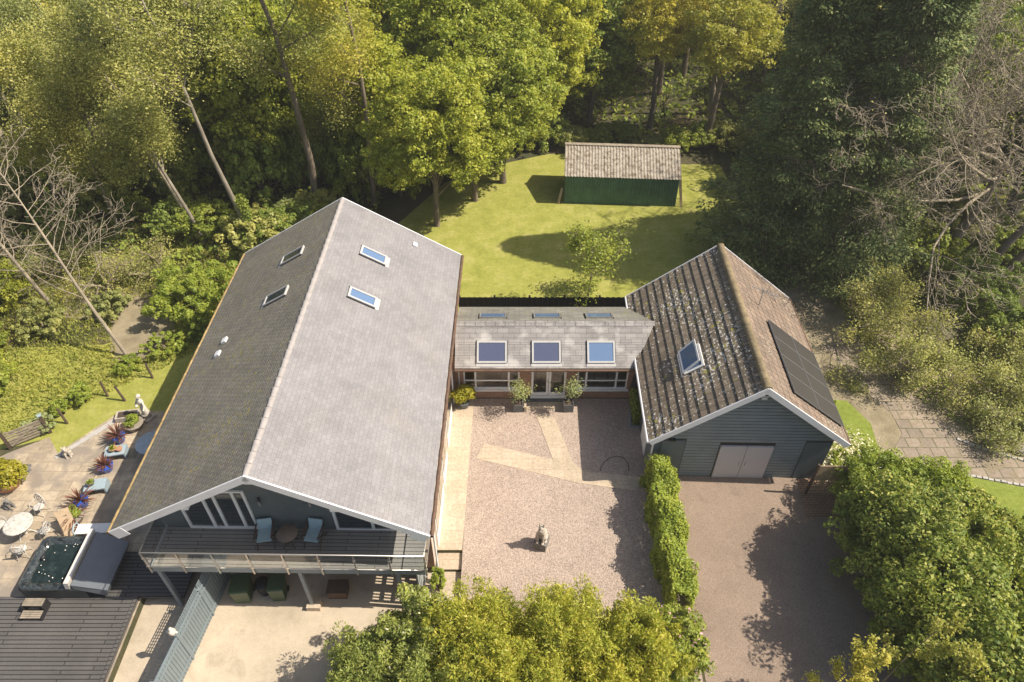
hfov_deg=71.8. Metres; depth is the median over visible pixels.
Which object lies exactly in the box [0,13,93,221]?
spring tree
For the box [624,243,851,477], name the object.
garage
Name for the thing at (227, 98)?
sycamore tree
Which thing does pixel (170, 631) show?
post ornament
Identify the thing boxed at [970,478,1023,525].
garden lawn
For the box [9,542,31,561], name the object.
garden chair
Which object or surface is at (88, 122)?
spring tree
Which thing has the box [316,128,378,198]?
wood edge bush
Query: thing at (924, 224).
wood edge bush
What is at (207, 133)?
wood edge bush
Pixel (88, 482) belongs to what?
pot plant
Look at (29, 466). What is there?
stone urn
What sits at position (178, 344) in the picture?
garden bush
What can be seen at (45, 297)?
bare leaning tree
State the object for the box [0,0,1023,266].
undergrowth
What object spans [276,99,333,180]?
wood edge bush
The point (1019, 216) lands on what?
wood edge bush
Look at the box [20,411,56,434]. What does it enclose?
garden bush
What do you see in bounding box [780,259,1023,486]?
bare earth
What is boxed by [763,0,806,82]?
spring tree
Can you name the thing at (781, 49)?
spring tree
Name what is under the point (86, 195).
wood edge bush
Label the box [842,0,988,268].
conifer tree
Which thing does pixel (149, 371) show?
fence stake
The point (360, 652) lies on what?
front shrub
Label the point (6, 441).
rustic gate
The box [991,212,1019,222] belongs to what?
wood edge bush
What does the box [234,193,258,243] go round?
ivy
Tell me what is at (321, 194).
wood edge bush
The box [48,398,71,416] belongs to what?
garden bush
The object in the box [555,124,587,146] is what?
wood edge bush
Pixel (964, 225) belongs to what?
bare tree
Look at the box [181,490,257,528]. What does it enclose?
window
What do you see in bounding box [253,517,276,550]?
balcony chair
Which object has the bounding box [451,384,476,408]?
yellow shrub
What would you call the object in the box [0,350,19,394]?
garden bush
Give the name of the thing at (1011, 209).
bare tree
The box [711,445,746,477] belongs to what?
garage door
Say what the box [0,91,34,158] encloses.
birch tree
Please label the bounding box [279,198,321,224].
wood edge bush
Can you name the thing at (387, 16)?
sycamore tree
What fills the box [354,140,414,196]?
wood edge bush
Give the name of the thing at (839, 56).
dark tree
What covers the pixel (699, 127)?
wood edge bush
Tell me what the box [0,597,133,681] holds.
decking
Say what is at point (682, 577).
clipped hedge
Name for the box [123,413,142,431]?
ball shrub pot
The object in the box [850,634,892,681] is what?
sapling
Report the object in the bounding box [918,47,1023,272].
bare tree
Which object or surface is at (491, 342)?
link building
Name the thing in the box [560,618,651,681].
front shrub
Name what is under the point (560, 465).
courtyard path
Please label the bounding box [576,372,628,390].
window
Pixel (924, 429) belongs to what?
stone path
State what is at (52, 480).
patio
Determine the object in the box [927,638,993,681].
sapling
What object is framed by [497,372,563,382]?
dining table
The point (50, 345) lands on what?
rough grass
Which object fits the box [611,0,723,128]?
golden tree
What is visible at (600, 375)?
cabinet
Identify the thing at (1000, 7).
bare tree
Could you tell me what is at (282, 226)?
wood edge bush
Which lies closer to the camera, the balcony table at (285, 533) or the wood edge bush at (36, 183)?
the balcony table at (285, 533)
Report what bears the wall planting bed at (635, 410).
on the courtyard gravel
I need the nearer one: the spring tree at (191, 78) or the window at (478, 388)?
the window at (478, 388)
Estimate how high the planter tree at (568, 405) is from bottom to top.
2.360 m
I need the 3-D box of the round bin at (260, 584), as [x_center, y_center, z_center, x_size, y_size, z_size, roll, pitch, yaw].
[-9.350,9.248,26.628,0.580,0.735,0.571,0,43,0]
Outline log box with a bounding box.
[326,579,349,598]
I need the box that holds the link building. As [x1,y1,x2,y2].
[452,307,654,401]
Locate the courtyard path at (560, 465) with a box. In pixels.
[476,398,639,490]
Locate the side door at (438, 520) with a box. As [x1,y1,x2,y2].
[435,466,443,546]
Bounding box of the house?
[106,198,463,610]
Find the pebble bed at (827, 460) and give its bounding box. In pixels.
[823,441,854,465]
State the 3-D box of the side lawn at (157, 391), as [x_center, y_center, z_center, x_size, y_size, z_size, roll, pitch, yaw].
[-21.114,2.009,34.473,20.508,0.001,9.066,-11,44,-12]
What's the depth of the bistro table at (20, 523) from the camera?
27.85 m
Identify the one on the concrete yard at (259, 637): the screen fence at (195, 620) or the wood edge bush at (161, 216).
the screen fence at (195, 620)
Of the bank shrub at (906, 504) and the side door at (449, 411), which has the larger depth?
the side door at (449, 411)
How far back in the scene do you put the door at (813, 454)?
29.38 m
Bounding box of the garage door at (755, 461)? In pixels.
[737,446,773,477]
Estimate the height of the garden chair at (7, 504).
0.621 m
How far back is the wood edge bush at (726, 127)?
50.59 m
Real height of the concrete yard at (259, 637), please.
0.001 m
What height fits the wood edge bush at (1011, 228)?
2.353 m
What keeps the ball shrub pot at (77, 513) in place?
on the patio
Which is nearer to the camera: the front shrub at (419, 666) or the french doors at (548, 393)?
the front shrub at (419, 666)
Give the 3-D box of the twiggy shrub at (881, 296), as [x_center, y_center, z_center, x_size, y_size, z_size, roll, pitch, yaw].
[18.809,-2.155,36.072,4.761,3.973,6.333,13,45,13]
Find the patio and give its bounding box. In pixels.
[0,411,164,681]
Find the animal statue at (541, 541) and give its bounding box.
[533,523,549,551]
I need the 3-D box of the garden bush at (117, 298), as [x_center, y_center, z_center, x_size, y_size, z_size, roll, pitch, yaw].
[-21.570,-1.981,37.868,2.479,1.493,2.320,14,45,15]
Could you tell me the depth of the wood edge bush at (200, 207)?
42.44 m
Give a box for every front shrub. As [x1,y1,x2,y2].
[322,620,407,681]
[365,582,475,681]
[397,626,480,681]
[407,572,541,681]
[481,635,566,681]
[484,573,624,681]
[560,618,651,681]
[591,588,697,681]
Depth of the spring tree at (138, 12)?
40.47 m
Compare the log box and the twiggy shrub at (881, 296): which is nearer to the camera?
the log box
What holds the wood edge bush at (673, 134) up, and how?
on the ground at (392, 206)
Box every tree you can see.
[0,0,45,128]
[0,0,98,127]
[0,0,124,136]
[0,5,189,233]
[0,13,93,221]
[0,72,13,136]
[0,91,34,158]
[0,113,133,356]
[0,178,20,248]
[0,189,58,303]
[9,0,104,144]
[21,3,194,209]
[24,0,207,243]
[56,0,204,131]
[68,0,244,220]
[102,0,240,175]
[119,0,251,184]
[167,0,323,184]
[183,0,358,203]
[239,0,330,122]
[251,0,390,205]
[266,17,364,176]
[287,0,400,32]
[298,20,426,146]
[310,17,391,122]
[354,54,502,226]
[378,0,470,56]
[381,0,543,82]
[426,50,519,201]
[457,2,570,183]
[472,0,564,41]
[508,374,536,412]
[511,0,612,144]
[547,0,654,123]
[549,374,583,412]
[554,0,621,105]
[558,216,636,306]
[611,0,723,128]
[642,0,720,95]
[652,0,785,114]
[678,0,793,148]
[681,27,689,76]
[685,0,890,293]
[705,2,770,34]
[738,0,780,30]
[742,0,981,310]
[744,7,1023,357]
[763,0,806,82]
[767,0,888,126]
[781,19,898,248]
[811,12,898,81]
[814,0,1023,190]
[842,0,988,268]
[913,0,1023,177]
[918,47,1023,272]
[937,17,1023,203]
[950,6,1023,167]
[954,67,1023,211]
[961,62,1023,216]
[975,0,1023,46]
[1006,249,1023,270]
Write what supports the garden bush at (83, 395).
on the side lawn at (157, 391)
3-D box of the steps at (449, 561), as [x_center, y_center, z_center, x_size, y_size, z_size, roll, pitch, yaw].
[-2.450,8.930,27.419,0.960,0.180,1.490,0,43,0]
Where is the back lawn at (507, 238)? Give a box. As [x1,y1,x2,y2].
[398,154,779,310]
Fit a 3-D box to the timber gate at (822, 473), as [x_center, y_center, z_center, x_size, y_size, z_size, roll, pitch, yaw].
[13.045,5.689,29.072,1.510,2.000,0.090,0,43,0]
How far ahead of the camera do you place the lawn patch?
32.55 m
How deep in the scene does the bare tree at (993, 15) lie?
37.12 m
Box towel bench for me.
[72,522,127,539]
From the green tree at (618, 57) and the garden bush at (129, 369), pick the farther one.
the green tree at (618, 57)
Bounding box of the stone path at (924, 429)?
[822,341,1023,483]
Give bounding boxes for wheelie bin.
[227,573,255,602]
[266,574,289,600]
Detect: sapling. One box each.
[801,645,875,681]
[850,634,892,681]
[877,610,974,681]
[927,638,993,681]
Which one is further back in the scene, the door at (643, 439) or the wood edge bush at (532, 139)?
the wood edge bush at (532, 139)
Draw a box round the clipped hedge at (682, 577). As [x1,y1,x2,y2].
[638,452,699,610]
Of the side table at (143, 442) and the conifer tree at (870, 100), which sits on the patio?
the side table at (143, 442)
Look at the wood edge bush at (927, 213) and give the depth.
42.45 m
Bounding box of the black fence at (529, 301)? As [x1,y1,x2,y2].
[459,295,625,306]
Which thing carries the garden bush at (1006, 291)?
on the ground at (392, 206)
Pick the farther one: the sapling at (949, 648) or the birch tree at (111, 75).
the birch tree at (111, 75)
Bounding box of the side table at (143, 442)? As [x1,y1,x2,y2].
[135,431,155,453]
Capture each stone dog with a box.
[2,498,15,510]
[60,446,72,459]
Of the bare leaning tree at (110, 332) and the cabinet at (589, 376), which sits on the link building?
the cabinet at (589, 376)
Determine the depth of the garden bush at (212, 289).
36.74 m
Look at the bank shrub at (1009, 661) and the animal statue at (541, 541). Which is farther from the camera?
the animal statue at (541, 541)
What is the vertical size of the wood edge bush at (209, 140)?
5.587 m
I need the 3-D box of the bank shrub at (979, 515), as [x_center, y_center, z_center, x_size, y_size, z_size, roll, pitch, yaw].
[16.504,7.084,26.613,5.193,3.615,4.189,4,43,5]
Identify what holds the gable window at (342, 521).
in the house
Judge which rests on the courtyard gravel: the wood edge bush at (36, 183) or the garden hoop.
the garden hoop
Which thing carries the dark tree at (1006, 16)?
on the ground at (392, 206)
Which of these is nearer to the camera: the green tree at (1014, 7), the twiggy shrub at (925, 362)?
the twiggy shrub at (925, 362)
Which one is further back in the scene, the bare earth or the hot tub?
the bare earth
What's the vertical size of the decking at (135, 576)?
0.090 m
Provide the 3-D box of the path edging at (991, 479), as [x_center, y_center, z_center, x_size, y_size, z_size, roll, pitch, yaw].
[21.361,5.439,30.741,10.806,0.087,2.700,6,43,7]
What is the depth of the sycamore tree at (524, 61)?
42.12 m
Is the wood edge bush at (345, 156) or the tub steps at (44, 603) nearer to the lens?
the tub steps at (44, 603)
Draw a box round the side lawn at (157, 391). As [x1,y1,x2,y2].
[0,303,216,452]
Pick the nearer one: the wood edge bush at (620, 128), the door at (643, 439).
the door at (643, 439)
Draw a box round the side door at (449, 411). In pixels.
[445,388,451,448]
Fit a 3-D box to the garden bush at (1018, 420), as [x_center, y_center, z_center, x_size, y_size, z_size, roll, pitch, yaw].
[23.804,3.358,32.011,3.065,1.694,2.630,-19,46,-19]
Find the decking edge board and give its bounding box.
[99,596,138,681]
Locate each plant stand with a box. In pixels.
[83,477,109,494]
[104,444,128,458]
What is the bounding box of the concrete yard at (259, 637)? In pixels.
[113,572,459,681]
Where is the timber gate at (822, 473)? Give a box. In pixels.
[804,464,850,493]
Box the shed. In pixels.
[564,142,681,206]
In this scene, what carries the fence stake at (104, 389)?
on the side lawn at (157, 391)
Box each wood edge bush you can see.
[0,176,35,224]
[13,134,78,193]
[25,191,85,239]
[55,150,135,218]
[58,180,115,223]
[89,165,141,193]
[106,188,153,221]
[128,130,180,189]
[137,156,188,195]
[139,129,221,195]
[142,195,205,235]
[165,194,233,240]
[181,109,220,166]
[206,115,239,167]
[210,113,264,178]
[212,202,288,257]
[219,112,294,205]
[219,213,238,241]
[229,203,293,252]
[257,114,328,187]
[273,194,323,224]
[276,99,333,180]
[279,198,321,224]
[294,186,337,215]
[310,199,335,213]
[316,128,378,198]
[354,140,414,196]
[371,133,429,199]
[509,130,540,153]
[528,111,570,153]
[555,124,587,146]
[581,126,612,142]
[604,119,642,141]
[632,133,666,144]
[659,125,697,154]
[687,120,719,147]
[703,118,757,152]
[876,216,949,260]
[899,221,972,289]
[903,202,940,231]
[930,188,1008,241]
[961,198,1000,218]
[962,228,1001,253]
[970,220,1023,266]
[980,217,1020,263]
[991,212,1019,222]
[1010,213,1023,224]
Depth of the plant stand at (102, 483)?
29.62 m
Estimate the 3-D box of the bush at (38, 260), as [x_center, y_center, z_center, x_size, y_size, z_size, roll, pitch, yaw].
[-25.950,-4.985,39.843,5.212,2.964,4.497,0,43,0]
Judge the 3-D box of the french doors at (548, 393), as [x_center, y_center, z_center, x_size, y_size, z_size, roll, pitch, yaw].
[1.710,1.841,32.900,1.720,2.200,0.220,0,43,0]
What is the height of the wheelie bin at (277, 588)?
1.070 m
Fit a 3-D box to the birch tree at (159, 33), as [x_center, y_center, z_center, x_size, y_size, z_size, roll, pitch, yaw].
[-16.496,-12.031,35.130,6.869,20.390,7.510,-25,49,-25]
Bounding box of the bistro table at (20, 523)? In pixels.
[2,512,36,541]
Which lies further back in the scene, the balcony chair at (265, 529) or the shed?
the shed
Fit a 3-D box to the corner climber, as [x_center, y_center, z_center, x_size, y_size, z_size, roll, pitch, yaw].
[-2.806,8.976,26.576,0.695,1.456,0.699,-18,46,-18]
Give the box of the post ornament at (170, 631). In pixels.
[166,627,177,635]
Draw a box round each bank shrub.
[822,468,975,596]
[828,444,937,523]
[858,519,1022,680]
[884,533,1020,601]
[893,592,1023,681]
[901,471,1023,561]
[909,455,988,507]
[921,572,1023,681]
[965,520,1023,623]
[1011,515,1023,597]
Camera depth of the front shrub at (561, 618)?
21.34 m
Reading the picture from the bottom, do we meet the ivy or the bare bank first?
the bare bank
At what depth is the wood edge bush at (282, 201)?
44.09 m
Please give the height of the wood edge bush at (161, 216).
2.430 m
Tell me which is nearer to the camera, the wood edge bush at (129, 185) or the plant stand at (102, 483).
the plant stand at (102, 483)
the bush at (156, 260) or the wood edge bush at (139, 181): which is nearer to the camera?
the bush at (156, 260)
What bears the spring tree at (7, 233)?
on the ground at (392, 206)
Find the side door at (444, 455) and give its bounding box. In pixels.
[442,435,447,487]
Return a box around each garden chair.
[0,516,6,535]
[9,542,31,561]
[29,493,51,517]
[35,521,56,539]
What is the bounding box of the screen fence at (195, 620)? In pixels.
[149,572,230,681]
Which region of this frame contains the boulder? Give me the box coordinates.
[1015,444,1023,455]
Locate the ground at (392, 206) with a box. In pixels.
[0,0,1023,681]
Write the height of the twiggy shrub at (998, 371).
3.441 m
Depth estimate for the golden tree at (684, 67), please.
59.72 m
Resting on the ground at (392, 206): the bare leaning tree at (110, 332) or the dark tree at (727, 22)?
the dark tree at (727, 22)
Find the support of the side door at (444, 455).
in the house
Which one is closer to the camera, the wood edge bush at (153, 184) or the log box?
the log box
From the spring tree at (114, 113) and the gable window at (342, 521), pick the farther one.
the spring tree at (114, 113)
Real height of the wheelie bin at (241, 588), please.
1.070 m
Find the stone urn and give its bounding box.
[22,463,31,472]
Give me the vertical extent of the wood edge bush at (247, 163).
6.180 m
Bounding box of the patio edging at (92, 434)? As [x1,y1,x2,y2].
[54,419,114,458]
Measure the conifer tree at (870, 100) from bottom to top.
13.730 m
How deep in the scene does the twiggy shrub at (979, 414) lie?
31.30 m
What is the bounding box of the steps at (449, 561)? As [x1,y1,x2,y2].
[435,553,461,589]
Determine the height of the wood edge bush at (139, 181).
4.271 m
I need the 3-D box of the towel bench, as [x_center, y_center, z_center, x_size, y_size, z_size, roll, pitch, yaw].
[-16.300,7.485,27.992,1.780,0.850,0.500,-2,43,-2]
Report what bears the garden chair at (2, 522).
on the patio
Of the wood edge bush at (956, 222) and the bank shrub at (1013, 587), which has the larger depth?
the wood edge bush at (956, 222)
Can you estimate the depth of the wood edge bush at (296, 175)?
45.14 m
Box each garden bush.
[0,258,32,312]
[0,321,9,355]
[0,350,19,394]
[9,297,68,342]
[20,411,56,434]
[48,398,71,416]
[66,380,91,404]
[84,287,132,320]
[110,353,141,375]
[138,329,190,358]
[140,259,237,324]
[188,318,208,342]
[830,447,862,465]
[929,247,1023,324]
[972,301,1023,362]
[1002,394,1023,423]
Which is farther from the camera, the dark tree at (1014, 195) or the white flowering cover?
the dark tree at (1014, 195)
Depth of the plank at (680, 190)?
45.35 m
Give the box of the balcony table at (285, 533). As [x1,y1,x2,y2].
[276,524,298,548]
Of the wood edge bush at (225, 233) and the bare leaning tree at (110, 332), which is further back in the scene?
the wood edge bush at (225, 233)
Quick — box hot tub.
[18,529,129,597]
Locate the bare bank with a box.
[63,285,177,361]
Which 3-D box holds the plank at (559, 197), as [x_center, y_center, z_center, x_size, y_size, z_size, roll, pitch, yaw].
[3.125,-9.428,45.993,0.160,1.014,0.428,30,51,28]
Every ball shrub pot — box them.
[61,501,94,529]
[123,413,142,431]
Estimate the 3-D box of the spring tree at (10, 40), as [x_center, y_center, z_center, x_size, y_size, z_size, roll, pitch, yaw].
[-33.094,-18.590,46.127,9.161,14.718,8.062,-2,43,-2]
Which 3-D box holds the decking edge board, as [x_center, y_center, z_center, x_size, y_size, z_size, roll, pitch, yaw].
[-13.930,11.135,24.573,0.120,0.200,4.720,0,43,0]
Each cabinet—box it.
[581,372,593,384]
[593,372,606,384]
[606,372,619,384]
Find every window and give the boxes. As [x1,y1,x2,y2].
[181,490,257,528]
[332,512,395,530]
[463,372,519,390]
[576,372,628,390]
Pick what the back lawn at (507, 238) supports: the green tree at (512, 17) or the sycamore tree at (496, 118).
the sycamore tree at (496, 118)
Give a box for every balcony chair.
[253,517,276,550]
[300,518,326,550]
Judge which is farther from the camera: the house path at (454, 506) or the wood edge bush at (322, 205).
the wood edge bush at (322, 205)
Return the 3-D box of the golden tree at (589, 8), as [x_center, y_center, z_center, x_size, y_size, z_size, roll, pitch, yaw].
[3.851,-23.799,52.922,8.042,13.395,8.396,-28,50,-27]
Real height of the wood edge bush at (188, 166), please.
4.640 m
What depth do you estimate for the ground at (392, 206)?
47.60 m
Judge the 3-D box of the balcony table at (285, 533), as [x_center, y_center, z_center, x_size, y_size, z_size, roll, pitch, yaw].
[-7.820,6.923,24.826,0.740,0.709,0.735,0,43,0]
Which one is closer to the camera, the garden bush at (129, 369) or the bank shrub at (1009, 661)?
the bank shrub at (1009, 661)
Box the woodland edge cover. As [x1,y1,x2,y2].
[817,255,1023,442]
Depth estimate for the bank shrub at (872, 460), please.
27.85 m
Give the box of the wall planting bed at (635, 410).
[629,387,641,427]
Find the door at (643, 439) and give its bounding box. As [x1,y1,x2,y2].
[640,424,646,454]
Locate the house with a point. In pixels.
(316, 381)
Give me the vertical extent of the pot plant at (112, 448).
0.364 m
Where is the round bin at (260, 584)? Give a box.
[254,576,268,595]
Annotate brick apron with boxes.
[797,479,845,516]
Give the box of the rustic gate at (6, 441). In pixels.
[0,413,51,449]
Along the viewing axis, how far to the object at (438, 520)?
28.01 m
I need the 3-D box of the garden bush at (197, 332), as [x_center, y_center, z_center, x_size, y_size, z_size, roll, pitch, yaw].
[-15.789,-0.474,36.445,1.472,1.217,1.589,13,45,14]
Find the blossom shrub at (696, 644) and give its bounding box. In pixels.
[635,601,716,681]
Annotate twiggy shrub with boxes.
[824,303,987,414]
[833,252,935,347]
[955,318,1023,414]
[960,385,1023,462]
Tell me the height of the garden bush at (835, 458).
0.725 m
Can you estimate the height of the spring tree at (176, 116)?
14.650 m
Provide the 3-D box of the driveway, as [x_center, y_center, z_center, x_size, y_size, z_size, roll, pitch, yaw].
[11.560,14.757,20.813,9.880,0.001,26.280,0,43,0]
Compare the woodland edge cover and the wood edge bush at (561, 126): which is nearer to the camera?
the woodland edge cover
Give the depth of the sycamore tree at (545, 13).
45.16 m
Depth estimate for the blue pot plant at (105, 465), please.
30.30 m
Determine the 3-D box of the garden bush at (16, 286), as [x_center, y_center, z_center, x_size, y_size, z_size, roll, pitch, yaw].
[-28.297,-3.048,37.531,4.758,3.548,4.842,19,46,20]
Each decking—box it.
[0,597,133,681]
[93,552,193,597]
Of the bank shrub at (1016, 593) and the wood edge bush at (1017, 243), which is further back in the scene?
the wood edge bush at (1017, 243)
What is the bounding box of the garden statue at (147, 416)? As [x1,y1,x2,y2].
[135,394,156,422]
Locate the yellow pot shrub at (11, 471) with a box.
[0,457,28,493]
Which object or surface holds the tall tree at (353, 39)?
on the ground at (392, 206)
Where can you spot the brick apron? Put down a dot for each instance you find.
(818, 504)
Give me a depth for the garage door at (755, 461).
29.55 m
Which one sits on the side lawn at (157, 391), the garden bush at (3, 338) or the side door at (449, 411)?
the garden bush at (3, 338)
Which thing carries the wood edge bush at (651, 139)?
on the ground at (392, 206)
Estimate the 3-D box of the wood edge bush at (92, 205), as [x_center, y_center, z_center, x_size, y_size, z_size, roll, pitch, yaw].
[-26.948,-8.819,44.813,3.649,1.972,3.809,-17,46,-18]
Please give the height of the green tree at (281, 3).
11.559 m
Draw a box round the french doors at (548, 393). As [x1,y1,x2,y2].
[530,372,566,397]
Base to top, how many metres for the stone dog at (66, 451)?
0.665 m
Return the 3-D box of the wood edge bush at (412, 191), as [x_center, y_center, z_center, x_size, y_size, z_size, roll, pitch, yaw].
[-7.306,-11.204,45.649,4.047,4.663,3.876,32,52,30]
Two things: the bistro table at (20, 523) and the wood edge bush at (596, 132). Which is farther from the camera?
the wood edge bush at (596, 132)
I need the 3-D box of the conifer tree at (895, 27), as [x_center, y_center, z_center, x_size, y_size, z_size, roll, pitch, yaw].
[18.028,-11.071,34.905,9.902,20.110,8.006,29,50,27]
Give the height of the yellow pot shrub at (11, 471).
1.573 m
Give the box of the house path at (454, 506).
[437,398,473,549]
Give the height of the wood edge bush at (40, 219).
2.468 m
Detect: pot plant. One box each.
[63,485,96,508]
[85,478,94,485]
[93,453,113,473]
[102,420,130,444]
[108,444,121,451]
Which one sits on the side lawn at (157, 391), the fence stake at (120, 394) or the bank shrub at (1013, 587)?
the fence stake at (120, 394)
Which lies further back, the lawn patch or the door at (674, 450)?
the lawn patch
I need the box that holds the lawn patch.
[836,400,877,449]
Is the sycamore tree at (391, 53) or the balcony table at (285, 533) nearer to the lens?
the balcony table at (285, 533)
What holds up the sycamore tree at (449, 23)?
on the ground at (392, 206)
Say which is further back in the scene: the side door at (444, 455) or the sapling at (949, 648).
the side door at (444, 455)
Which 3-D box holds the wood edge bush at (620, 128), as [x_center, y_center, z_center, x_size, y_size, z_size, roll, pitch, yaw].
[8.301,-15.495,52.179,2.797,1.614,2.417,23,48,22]
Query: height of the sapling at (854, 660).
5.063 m
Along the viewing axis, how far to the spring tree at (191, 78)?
40.47 m
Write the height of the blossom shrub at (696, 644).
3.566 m
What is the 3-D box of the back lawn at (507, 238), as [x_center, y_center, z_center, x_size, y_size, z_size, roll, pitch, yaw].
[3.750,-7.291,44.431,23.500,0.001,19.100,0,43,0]
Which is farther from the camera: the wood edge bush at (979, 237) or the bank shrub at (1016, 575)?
the wood edge bush at (979, 237)
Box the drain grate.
[123,448,137,457]
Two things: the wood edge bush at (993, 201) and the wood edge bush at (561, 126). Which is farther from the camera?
the wood edge bush at (561, 126)
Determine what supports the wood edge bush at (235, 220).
on the ground at (392, 206)
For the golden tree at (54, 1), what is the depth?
47.35 m
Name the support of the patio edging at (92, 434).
on the patio
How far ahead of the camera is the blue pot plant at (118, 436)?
31.39 m
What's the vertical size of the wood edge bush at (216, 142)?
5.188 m
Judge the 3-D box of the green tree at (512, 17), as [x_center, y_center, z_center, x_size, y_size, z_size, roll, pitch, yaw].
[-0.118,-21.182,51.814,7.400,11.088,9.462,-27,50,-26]
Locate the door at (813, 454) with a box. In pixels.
[791,442,831,477]
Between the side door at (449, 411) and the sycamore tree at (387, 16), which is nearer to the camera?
the side door at (449, 411)
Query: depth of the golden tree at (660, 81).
56.89 m
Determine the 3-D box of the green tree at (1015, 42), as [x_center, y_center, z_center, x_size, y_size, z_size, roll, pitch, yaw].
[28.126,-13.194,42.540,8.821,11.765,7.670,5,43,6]
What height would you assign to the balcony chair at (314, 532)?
0.811 m
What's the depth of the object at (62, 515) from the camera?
28.08 m
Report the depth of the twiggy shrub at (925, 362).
33.33 m
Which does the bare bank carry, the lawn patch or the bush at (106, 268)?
the bush at (106, 268)
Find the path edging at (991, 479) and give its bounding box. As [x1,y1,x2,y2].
[881,437,1023,486]
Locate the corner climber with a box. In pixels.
[429,566,446,591]
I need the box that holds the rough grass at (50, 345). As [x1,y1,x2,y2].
[0,217,250,432]
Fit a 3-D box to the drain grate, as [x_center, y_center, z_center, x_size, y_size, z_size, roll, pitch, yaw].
[-16.825,4.967,31.285,0.550,0.009,0.550,0,43,0]
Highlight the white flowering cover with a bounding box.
[821,424,890,493]
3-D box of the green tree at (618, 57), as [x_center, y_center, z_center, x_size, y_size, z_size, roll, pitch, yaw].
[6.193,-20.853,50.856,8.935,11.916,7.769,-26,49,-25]
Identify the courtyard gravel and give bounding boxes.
[460,399,702,681]
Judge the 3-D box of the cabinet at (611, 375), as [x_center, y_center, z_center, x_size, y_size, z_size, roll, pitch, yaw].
[4.840,1.887,33.905,0.540,0.800,0.415,0,43,0]
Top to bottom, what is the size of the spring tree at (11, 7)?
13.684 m
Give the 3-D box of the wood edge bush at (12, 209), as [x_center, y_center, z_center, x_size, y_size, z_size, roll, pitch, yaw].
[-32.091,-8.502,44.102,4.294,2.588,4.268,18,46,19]
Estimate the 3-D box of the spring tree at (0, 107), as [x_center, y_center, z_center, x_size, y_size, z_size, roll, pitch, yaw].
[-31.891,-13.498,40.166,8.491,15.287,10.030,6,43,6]
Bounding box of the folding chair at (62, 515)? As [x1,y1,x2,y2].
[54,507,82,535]
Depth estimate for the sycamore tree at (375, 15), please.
48.51 m
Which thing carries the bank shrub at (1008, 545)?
on the ground at (392, 206)
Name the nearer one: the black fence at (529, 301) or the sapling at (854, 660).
the sapling at (854, 660)
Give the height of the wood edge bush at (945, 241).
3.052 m
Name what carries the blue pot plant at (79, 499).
on the patio
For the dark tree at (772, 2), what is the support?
on the ground at (392, 206)
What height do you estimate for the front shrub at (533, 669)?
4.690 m
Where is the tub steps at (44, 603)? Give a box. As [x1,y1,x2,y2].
[19,598,50,620]
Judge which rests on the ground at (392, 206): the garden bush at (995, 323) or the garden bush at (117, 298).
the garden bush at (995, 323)
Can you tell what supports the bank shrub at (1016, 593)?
on the ground at (392, 206)
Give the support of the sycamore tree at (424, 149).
on the back lawn at (507, 238)
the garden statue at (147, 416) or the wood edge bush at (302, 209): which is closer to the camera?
the garden statue at (147, 416)
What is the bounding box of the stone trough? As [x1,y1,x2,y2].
[114,409,140,422]
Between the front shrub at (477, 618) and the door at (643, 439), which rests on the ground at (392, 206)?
the front shrub at (477, 618)
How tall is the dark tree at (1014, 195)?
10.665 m
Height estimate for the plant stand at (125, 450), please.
0.400 m
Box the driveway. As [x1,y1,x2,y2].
[678,476,916,681]
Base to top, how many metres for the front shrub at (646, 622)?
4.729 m
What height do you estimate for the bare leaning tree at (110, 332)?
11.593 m
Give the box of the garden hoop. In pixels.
[600,456,628,470]
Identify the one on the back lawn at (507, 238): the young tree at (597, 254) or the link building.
the young tree at (597, 254)
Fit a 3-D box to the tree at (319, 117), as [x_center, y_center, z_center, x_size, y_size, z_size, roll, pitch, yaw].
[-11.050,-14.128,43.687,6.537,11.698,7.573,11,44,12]
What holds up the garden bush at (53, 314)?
on the ground at (392, 206)
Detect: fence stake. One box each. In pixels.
[56,408,68,423]
[99,381,108,396]
[114,386,125,401]
[145,363,153,378]
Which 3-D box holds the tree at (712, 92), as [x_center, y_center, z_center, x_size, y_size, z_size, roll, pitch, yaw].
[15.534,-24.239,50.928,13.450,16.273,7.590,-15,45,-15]
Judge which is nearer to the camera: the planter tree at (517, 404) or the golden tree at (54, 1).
the planter tree at (517, 404)
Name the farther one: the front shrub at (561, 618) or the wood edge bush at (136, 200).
the wood edge bush at (136, 200)
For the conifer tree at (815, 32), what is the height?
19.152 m
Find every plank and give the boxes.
[557,188,562,203]
[679,180,681,206]
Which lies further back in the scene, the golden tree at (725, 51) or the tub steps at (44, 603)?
the golden tree at (725, 51)
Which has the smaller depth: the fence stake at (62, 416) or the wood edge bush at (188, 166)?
the fence stake at (62, 416)
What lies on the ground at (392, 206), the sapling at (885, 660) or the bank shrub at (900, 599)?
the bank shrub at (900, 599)
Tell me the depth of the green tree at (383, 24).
44.52 m
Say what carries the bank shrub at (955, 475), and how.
on the ground at (392, 206)
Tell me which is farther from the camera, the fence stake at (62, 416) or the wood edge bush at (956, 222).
the wood edge bush at (956, 222)
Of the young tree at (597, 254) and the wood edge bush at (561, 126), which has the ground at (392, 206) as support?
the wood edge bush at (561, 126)
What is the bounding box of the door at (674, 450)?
[658,440,685,472]
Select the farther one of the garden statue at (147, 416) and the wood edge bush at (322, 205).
the wood edge bush at (322, 205)
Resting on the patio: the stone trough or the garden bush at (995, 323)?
the stone trough
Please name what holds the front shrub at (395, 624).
on the ground at (392, 206)

